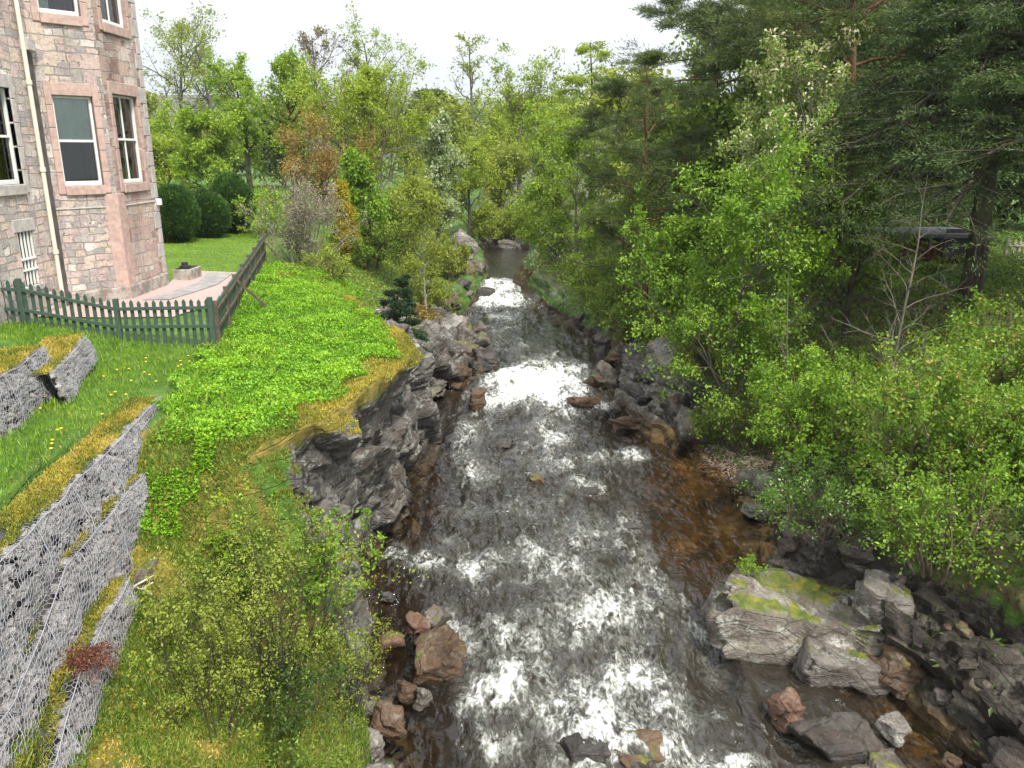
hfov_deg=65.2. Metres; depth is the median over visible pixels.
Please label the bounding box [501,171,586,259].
leafy tree
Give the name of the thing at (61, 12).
window
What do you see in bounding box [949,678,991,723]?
boulder
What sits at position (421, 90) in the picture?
distant pine
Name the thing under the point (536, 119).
leafy tree
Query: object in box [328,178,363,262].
golden conifer
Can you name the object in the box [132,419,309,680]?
leafy weeds
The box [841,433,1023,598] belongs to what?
leafy bush
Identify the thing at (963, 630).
bank stone
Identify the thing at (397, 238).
leafy tree
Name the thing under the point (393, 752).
bank stone
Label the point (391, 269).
undergrowth
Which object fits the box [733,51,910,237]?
leafy tree
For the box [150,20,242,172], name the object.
tall tree
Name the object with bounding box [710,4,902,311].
blossom tree
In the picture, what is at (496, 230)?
leafy bush
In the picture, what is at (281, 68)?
leafy tree
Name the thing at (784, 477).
bank stone
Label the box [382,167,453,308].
birch tree
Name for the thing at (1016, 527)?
leafy bush
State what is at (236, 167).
distant tree
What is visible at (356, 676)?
sapling bush
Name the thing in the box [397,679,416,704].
boulder
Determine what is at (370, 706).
bank stone
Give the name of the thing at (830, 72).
background tree
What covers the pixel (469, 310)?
bank stone
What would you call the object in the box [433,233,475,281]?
green shrub
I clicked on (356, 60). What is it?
sparse tree
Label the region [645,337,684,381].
boulder
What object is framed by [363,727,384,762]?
boulder
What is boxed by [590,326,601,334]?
bank stone
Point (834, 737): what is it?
boulder
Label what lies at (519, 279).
boulder
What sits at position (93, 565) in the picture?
gabion wall
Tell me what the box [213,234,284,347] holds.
picket fence
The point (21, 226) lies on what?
window
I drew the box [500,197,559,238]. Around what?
leafy bush
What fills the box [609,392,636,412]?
boulder
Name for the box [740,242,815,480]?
dead tree
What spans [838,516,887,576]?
boulder
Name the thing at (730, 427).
leafy bush
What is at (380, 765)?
boulder
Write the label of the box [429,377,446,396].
boulder
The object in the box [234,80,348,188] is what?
leafy tree
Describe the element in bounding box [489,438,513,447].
boulder
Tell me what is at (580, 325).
bank stone
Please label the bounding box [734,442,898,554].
flowering bush
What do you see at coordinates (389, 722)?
boulder
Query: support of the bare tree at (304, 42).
on the ground at (384, 455)
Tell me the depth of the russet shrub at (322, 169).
36.66 m
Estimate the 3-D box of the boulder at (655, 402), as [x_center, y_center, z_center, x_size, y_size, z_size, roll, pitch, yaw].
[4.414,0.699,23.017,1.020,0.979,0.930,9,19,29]
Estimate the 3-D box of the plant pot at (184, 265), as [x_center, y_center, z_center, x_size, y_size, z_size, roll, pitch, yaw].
[-8.900,-3.244,21.759,0.280,0.150,0.280,0,16,0]
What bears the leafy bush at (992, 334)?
on the ground at (384, 455)
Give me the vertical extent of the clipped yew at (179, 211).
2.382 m
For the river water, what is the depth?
14.86 m
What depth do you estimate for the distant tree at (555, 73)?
102.69 m
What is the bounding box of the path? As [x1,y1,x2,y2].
[39,271,235,316]
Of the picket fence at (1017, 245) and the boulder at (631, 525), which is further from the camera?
the picket fence at (1017, 245)
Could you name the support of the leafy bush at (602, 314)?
on the ground at (384, 455)
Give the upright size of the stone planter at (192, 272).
0.360 m
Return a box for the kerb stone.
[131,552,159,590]
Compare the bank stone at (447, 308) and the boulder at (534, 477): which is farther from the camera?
the bank stone at (447, 308)
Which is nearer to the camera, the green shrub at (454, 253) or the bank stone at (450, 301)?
the bank stone at (450, 301)
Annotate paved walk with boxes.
[143,272,231,299]
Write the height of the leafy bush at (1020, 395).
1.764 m
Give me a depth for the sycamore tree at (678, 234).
23.94 m
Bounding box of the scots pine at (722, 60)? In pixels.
[679,0,870,224]
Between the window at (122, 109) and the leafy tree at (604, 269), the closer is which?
the window at (122, 109)
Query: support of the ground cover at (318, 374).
on the ground at (384, 455)
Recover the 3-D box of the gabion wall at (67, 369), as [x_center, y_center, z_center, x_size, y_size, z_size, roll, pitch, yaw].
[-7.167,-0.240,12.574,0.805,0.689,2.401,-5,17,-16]
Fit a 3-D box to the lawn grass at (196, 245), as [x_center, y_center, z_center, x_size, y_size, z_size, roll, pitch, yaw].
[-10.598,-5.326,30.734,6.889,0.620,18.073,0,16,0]
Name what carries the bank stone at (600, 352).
on the ground at (384, 455)
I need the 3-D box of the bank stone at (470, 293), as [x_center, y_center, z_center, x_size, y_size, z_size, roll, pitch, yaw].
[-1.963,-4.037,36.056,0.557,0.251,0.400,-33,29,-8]
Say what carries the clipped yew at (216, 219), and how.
on the ground at (384, 455)
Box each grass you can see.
[0,320,222,509]
[2,414,372,767]
[164,221,337,280]
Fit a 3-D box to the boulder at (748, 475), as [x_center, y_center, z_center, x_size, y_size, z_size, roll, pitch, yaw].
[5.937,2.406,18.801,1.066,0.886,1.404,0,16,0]
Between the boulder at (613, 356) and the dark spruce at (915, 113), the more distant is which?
the boulder at (613, 356)
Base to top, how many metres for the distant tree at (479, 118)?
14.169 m
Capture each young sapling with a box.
[133,586,188,671]
[195,469,253,604]
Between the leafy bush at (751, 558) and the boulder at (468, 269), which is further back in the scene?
the boulder at (468, 269)
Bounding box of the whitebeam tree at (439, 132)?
[415,107,469,244]
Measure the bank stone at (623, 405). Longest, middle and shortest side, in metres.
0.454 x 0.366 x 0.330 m
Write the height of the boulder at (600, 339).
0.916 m
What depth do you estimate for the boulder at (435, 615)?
13.65 m
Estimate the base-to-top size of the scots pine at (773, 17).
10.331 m
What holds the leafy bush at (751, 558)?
on the rock slab
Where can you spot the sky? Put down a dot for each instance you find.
(260, 29)
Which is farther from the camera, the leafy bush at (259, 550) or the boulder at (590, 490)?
the boulder at (590, 490)
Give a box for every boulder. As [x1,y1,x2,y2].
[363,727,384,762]
[365,762,393,767]
[370,700,406,742]
[378,631,405,648]
[380,591,395,602]
[390,542,401,551]
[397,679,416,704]
[404,611,430,635]
[411,622,466,684]
[412,687,432,711]
[415,318,429,328]
[424,604,452,628]
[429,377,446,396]
[439,313,469,330]
[443,229,478,260]
[446,365,471,389]
[449,257,475,277]
[455,321,490,366]
[467,260,488,276]
[468,348,497,372]
[468,387,486,410]
[473,320,486,333]
[476,287,494,300]
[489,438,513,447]
[497,239,521,250]
[512,265,532,287]
[522,295,540,303]
[528,473,544,483]
[560,732,610,764]
[566,396,599,407]
[579,487,599,494]
[588,372,606,388]
[594,330,612,348]
[604,332,630,362]
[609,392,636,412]
[609,414,644,430]
[614,728,665,767]
[623,522,641,529]
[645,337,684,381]
[647,397,671,419]
[673,404,719,442]
[736,469,789,504]
[740,502,771,521]
[765,687,805,733]
[784,498,833,546]
[787,712,894,763]
[792,635,892,699]
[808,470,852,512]
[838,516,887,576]
[842,750,907,767]
[850,569,914,629]
[866,642,927,700]
[874,710,911,747]
[941,751,962,767]
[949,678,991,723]
[980,735,1023,767]
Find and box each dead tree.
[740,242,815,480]
[797,160,969,448]
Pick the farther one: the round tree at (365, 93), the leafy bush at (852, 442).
the round tree at (365, 93)
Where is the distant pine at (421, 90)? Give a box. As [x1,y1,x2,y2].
[395,87,471,143]
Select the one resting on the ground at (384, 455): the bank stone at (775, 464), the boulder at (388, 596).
the bank stone at (775, 464)
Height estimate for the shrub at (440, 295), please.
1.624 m
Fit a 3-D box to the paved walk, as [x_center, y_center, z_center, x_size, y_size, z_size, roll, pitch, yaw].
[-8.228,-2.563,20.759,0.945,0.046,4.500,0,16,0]
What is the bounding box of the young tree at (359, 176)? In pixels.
[331,144,396,269]
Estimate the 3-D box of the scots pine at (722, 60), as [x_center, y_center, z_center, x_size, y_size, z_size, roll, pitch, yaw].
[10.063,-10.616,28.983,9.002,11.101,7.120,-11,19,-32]
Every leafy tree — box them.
[145,87,161,164]
[149,95,247,190]
[150,127,195,187]
[194,44,270,195]
[232,43,342,198]
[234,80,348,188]
[336,108,458,200]
[367,183,444,262]
[399,77,511,197]
[459,131,533,213]
[460,39,573,208]
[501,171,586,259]
[513,173,681,310]
[517,95,583,204]
[529,113,615,269]
[607,76,744,241]
[640,36,831,259]
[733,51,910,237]
[751,112,942,338]
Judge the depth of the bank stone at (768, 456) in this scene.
20.28 m
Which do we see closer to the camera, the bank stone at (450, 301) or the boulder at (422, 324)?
the boulder at (422, 324)
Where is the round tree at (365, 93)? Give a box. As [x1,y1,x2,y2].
[279,33,438,225]
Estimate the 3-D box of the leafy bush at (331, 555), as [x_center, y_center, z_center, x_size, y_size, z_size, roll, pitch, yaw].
[-2.669,2.495,10.951,1.726,1.904,1.263,-15,22,-41]
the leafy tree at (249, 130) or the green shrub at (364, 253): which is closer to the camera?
the green shrub at (364, 253)
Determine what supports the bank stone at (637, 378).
on the ground at (384, 455)
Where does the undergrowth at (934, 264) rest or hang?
on the ground at (384, 455)
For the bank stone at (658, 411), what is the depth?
22.52 m
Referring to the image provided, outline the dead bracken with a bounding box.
[53,638,121,683]
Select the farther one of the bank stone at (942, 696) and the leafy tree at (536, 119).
the leafy tree at (536, 119)
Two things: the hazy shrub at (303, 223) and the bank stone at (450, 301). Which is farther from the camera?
the bank stone at (450, 301)
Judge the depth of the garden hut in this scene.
23.42 m
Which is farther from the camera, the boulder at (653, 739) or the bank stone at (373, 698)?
the bank stone at (373, 698)
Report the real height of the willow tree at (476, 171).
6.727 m
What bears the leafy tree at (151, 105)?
on the ground at (384, 455)
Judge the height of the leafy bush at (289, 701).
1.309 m
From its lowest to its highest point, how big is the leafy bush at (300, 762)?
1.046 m
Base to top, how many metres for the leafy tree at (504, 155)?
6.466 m
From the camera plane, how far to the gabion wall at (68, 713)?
7.65 m
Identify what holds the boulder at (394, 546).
in the river water
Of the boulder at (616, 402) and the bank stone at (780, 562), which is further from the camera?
the boulder at (616, 402)
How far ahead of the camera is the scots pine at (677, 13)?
29.54 m
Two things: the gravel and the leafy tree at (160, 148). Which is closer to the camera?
the gravel
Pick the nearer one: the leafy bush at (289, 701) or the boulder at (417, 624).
the leafy bush at (289, 701)
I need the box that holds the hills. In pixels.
[151,83,755,157]
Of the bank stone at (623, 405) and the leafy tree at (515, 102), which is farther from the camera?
the leafy tree at (515, 102)
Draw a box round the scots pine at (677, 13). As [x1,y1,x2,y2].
[605,0,788,204]
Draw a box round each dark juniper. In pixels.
[373,273,426,347]
[392,297,430,351]
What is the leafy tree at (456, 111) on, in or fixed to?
on the ground at (384, 455)
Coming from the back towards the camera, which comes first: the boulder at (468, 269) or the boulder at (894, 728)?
the boulder at (468, 269)
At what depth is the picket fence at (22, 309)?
15.55 m
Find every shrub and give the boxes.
[231,187,299,236]
[235,158,373,265]
[270,100,381,225]
[300,243,353,280]
[326,215,401,271]
[412,280,464,314]
[412,301,442,320]
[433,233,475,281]
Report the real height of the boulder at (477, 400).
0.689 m
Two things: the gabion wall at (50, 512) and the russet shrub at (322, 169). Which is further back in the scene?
the russet shrub at (322, 169)
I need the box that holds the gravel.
[700,409,774,493]
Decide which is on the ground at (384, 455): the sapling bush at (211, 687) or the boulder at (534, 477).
the sapling bush at (211, 687)
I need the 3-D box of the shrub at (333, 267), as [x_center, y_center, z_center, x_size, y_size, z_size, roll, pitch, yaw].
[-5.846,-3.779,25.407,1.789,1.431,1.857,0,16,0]
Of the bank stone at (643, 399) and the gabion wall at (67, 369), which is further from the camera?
the bank stone at (643, 399)
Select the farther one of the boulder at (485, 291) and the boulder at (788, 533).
the boulder at (485, 291)
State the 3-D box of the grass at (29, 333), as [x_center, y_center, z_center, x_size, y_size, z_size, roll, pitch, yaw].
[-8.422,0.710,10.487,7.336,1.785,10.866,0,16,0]
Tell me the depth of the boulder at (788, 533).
15.29 m
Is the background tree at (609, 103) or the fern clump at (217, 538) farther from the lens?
the background tree at (609, 103)
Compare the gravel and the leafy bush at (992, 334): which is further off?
the gravel
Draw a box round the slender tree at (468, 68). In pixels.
[447,32,495,190]
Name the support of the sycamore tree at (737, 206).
on the ground at (384, 455)
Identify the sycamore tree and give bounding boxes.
[609,104,856,447]
[616,198,755,318]
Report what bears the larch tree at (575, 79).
on the ground at (384, 455)
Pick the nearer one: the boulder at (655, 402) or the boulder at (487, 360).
the boulder at (655, 402)
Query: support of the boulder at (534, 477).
in the river water
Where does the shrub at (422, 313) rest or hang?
on the ground at (384, 455)
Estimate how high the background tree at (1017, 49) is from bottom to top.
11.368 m
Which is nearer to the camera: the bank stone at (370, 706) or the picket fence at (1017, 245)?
the bank stone at (370, 706)
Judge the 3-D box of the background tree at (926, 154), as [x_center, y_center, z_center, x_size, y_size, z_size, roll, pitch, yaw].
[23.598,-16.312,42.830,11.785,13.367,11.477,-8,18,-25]
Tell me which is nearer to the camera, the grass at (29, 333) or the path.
the grass at (29, 333)
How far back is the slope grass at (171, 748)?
9.47 m
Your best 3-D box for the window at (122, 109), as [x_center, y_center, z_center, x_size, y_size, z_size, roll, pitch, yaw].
[-9.330,-5.749,18.729,0.873,2.419,1.541,0,16,0]
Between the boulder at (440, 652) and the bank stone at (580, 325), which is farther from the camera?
the bank stone at (580, 325)
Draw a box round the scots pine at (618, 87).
[560,46,724,301]
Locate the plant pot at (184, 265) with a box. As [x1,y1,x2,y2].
[179,262,190,267]
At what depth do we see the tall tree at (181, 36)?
66.49 m
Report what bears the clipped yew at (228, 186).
on the ground at (384, 455)
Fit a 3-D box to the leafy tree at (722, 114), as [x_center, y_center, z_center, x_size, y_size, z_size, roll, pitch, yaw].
[7.750,-7.785,27.696,6.637,7.490,5.330,4,17,14]
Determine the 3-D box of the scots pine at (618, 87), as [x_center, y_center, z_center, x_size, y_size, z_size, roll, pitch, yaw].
[4.219,-6.380,26.492,5.398,9.056,6.609,0,16,0]
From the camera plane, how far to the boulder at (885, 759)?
10.84 m
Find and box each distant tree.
[148,105,236,175]
[149,117,179,175]
[190,106,266,175]
[252,95,329,176]
[313,91,395,162]
[344,76,469,175]
[418,89,489,174]
[483,71,554,182]
[536,49,629,175]
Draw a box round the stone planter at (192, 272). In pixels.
[172,265,201,279]
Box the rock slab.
[699,566,884,664]
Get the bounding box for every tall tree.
[139,0,235,186]
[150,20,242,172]
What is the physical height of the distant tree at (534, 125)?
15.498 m
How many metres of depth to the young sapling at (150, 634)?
8.63 m
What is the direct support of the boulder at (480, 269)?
on the ground at (384, 455)
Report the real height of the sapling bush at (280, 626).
2.456 m
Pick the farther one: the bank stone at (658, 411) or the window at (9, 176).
the bank stone at (658, 411)
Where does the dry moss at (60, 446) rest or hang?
on the ground at (384, 455)
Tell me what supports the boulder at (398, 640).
in the river water
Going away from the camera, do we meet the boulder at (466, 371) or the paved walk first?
the paved walk
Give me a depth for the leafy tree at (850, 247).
19.68 m
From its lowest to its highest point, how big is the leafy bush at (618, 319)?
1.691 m
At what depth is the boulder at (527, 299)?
36.91 m
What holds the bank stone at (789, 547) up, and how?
on the ground at (384, 455)
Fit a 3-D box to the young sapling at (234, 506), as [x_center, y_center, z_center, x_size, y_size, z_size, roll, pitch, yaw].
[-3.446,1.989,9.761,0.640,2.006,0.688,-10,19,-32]
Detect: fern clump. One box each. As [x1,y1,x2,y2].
[204,520,257,559]
[254,547,322,591]
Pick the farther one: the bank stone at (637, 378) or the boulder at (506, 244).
the boulder at (506, 244)
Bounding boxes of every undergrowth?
[264,207,474,328]
[535,201,826,299]
[618,221,1023,596]
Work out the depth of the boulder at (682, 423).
21.41 m
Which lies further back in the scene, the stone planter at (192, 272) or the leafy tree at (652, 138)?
the leafy tree at (652, 138)
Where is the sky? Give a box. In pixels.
[134,0,992,103]
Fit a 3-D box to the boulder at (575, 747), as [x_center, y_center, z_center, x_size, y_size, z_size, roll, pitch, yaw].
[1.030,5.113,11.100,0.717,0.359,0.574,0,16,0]
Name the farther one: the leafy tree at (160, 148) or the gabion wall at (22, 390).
the leafy tree at (160, 148)
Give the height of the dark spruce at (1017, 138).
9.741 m
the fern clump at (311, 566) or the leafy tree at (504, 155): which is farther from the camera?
the leafy tree at (504, 155)
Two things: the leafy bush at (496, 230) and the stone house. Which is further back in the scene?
the leafy bush at (496, 230)
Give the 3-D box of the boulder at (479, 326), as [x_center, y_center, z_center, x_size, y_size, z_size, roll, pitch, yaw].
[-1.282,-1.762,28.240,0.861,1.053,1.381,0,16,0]
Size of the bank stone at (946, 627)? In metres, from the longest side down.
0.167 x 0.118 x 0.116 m
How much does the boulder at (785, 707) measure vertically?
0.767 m
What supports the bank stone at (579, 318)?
on the ground at (384, 455)
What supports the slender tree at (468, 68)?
on the ground at (384, 455)
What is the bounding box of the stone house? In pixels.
[0,0,168,324]
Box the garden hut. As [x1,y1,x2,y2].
[871,227,994,262]
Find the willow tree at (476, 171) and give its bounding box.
[417,130,515,236]
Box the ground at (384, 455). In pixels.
[0,157,1023,767]
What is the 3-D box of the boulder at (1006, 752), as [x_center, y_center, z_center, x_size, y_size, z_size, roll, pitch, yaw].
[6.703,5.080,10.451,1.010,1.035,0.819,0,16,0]
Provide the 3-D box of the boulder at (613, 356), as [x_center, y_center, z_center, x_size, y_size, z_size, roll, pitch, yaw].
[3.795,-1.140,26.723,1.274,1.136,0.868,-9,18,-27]
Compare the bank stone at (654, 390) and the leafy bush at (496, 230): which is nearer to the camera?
the bank stone at (654, 390)
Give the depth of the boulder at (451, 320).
28.28 m
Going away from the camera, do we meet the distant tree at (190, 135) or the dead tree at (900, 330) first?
the dead tree at (900, 330)
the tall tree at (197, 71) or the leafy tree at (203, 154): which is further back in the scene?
the tall tree at (197, 71)
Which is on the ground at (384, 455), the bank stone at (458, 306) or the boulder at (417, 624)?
the bank stone at (458, 306)
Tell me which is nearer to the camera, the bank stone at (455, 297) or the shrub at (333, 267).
the shrub at (333, 267)
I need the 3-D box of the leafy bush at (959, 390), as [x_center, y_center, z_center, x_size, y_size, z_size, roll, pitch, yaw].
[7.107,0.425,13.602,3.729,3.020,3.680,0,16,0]
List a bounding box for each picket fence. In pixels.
[0,278,216,348]
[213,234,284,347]
[1002,238,1023,259]
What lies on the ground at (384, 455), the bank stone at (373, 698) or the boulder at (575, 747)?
the bank stone at (373, 698)
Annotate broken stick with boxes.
[133,575,153,593]
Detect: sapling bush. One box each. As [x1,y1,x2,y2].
[111,565,283,746]
[119,495,428,723]
[284,589,398,727]
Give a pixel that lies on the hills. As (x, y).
(195, 97)
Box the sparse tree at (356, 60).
[311,0,419,192]
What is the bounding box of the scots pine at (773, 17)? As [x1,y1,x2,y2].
[709,0,1023,271]
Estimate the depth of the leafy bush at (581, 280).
33.26 m
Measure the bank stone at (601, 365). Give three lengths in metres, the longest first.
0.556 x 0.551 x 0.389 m
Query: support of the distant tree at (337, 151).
on the ground at (384, 455)
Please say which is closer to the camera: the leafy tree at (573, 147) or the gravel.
the gravel
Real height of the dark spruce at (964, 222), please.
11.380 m
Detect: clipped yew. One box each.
[157,181,201,243]
[191,186,232,238]
[208,170,257,232]
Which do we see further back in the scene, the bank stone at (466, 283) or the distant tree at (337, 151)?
the distant tree at (337, 151)
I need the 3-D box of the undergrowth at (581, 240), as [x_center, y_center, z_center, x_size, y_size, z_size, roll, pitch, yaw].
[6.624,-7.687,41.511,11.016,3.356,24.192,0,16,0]
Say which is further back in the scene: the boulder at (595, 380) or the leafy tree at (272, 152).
the leafy tree at (272, 152)
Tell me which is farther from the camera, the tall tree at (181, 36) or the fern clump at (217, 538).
the tall tree at (181, 36)
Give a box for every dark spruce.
[738,0,1023,303]
[787,0,1023,245]
[884,0,1023,200]
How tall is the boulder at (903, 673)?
0.893 m
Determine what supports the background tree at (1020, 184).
on the ground at (384, 455)
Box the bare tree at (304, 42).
[281,24,352,191]
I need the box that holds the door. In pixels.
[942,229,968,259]
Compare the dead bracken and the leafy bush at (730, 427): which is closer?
the dead bracken
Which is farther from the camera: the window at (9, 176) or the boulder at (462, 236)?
the boulder at (462, 236)
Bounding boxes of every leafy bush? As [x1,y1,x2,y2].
[186,517,303,609]
[236,633,360,756]
[255,728,353,767]
[265,505,386,639]
[460,203,518,246]
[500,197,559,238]
[556,246,620,293]
[565,271,638,316]
[583,285,656,337]
[598,294,670,347]
[660,303,762,362]
[673,327,758,376]
[686,386,799,460]
[733,552,771,577]
[737,340,908,489]
[741,340,889,423]
[787,369,887,477]
[814,319,1023,500]
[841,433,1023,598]
[921,278,1023,385]
[975,376,1023,472]
[1010,508,1023,545]
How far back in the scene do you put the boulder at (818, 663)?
12.35 m
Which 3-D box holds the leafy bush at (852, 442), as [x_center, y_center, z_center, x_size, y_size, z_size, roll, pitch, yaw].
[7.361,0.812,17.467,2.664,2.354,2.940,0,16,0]
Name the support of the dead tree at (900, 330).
on the ground at (384, 455)
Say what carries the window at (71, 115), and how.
in the stone house
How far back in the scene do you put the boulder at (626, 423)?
22.79 m
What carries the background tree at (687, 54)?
on the ground at (384, 455)
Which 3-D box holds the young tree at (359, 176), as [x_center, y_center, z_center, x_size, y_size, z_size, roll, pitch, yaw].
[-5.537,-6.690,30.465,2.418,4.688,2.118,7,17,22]
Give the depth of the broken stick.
9.41 m
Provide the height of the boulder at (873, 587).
1.053 m
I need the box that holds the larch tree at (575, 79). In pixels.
[535,40,633,212]
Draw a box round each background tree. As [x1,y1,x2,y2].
[567,57,692,215]
[665,0,829,187]
[728,0,998,168]
[896,5,988,182]
[937,68,1023,228]
[957,0,1023,98]
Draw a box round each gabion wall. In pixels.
[0,344,56,439]
[0,394,161,748]
[0,468,149,767]
[22,575,140,767]
[28,332,98,403]
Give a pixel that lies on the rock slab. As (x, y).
(774, 616)
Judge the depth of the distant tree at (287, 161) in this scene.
104.13 m
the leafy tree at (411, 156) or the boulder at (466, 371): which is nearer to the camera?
the boulder at (466, 371)
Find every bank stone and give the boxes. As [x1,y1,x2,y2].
[361,700,377,715]
[370,696,379,700]
[387,745,403,757]
[437,302,451,310]
[444,298,454,304]
[449,293,458,300]
[451,303,461,310]
[457,279,471,288]
[465,307,472,315]
[466,290,474,296]
[574,313,583,324]
[575,321,584,328]
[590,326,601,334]
[593,345,609,360]
[594,360,612,372]
[620,402,633,408]
[632,374,643,381]
[638,395,651,403]
[647,383,664,398]
[654,407,663,414]
[764,453,772,459]
[764,555,791,569]
[771,461,787,471]
[774,472,790,481]
[777,538,801,556]
[879,569,899,581]
[894,573,906,584]
[933,687,951,705]
[942,624,951,630]
[955,621,973,639]
[957,657,978,671]
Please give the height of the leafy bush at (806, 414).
2.719 m
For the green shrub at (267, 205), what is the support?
on the ground at (384, 455)
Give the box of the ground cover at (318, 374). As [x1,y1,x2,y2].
[150,259,402,445]
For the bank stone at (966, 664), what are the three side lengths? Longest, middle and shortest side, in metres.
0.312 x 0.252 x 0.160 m
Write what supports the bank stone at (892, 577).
on the ground at (384, 455)
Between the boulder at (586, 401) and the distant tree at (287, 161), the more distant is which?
the distant tree at (287, 161)
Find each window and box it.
[0,73,29,196]
[12,218,44,290]
[29,0,88,26]
[42,81,111,194]
[81,81,150,192]
[96,0,131,38]
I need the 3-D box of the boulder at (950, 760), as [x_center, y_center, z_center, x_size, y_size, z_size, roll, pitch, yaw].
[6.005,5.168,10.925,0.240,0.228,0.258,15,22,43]
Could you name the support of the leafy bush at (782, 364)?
on the ground at (384, 455)
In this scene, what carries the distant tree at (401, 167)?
on the ground at (384, 455)
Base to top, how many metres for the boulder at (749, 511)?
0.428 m
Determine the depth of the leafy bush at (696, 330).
22.66 m
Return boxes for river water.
[360,247,980,767]
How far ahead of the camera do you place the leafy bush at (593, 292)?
30.67 m
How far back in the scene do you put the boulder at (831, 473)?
16.50 m
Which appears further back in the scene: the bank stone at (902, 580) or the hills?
the hills
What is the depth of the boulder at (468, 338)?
26.91 m
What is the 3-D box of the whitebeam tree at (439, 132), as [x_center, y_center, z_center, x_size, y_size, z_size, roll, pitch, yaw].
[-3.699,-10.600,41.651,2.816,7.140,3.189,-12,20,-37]
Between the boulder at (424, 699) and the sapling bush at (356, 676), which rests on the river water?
the boulder at (424, 699)
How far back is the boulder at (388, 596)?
14.72 m
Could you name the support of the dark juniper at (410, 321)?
on the ground at (384, 455)
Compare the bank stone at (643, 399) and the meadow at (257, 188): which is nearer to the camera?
the bank stone at (643, 399)
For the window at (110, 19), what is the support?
in the stone house
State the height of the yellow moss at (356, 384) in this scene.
5.112 m
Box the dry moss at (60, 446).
[0,398,120,501]
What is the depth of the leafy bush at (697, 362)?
22.20 m
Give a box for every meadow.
[172,183,435,259]
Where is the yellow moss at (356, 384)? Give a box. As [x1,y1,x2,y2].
[188,294,424,660]
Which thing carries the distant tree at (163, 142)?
on the ground at (384, 455)
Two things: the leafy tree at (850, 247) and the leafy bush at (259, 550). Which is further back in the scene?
the leafy tree at (850, 247)
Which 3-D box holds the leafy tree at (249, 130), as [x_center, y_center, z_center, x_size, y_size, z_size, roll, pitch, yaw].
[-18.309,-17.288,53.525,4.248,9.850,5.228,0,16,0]

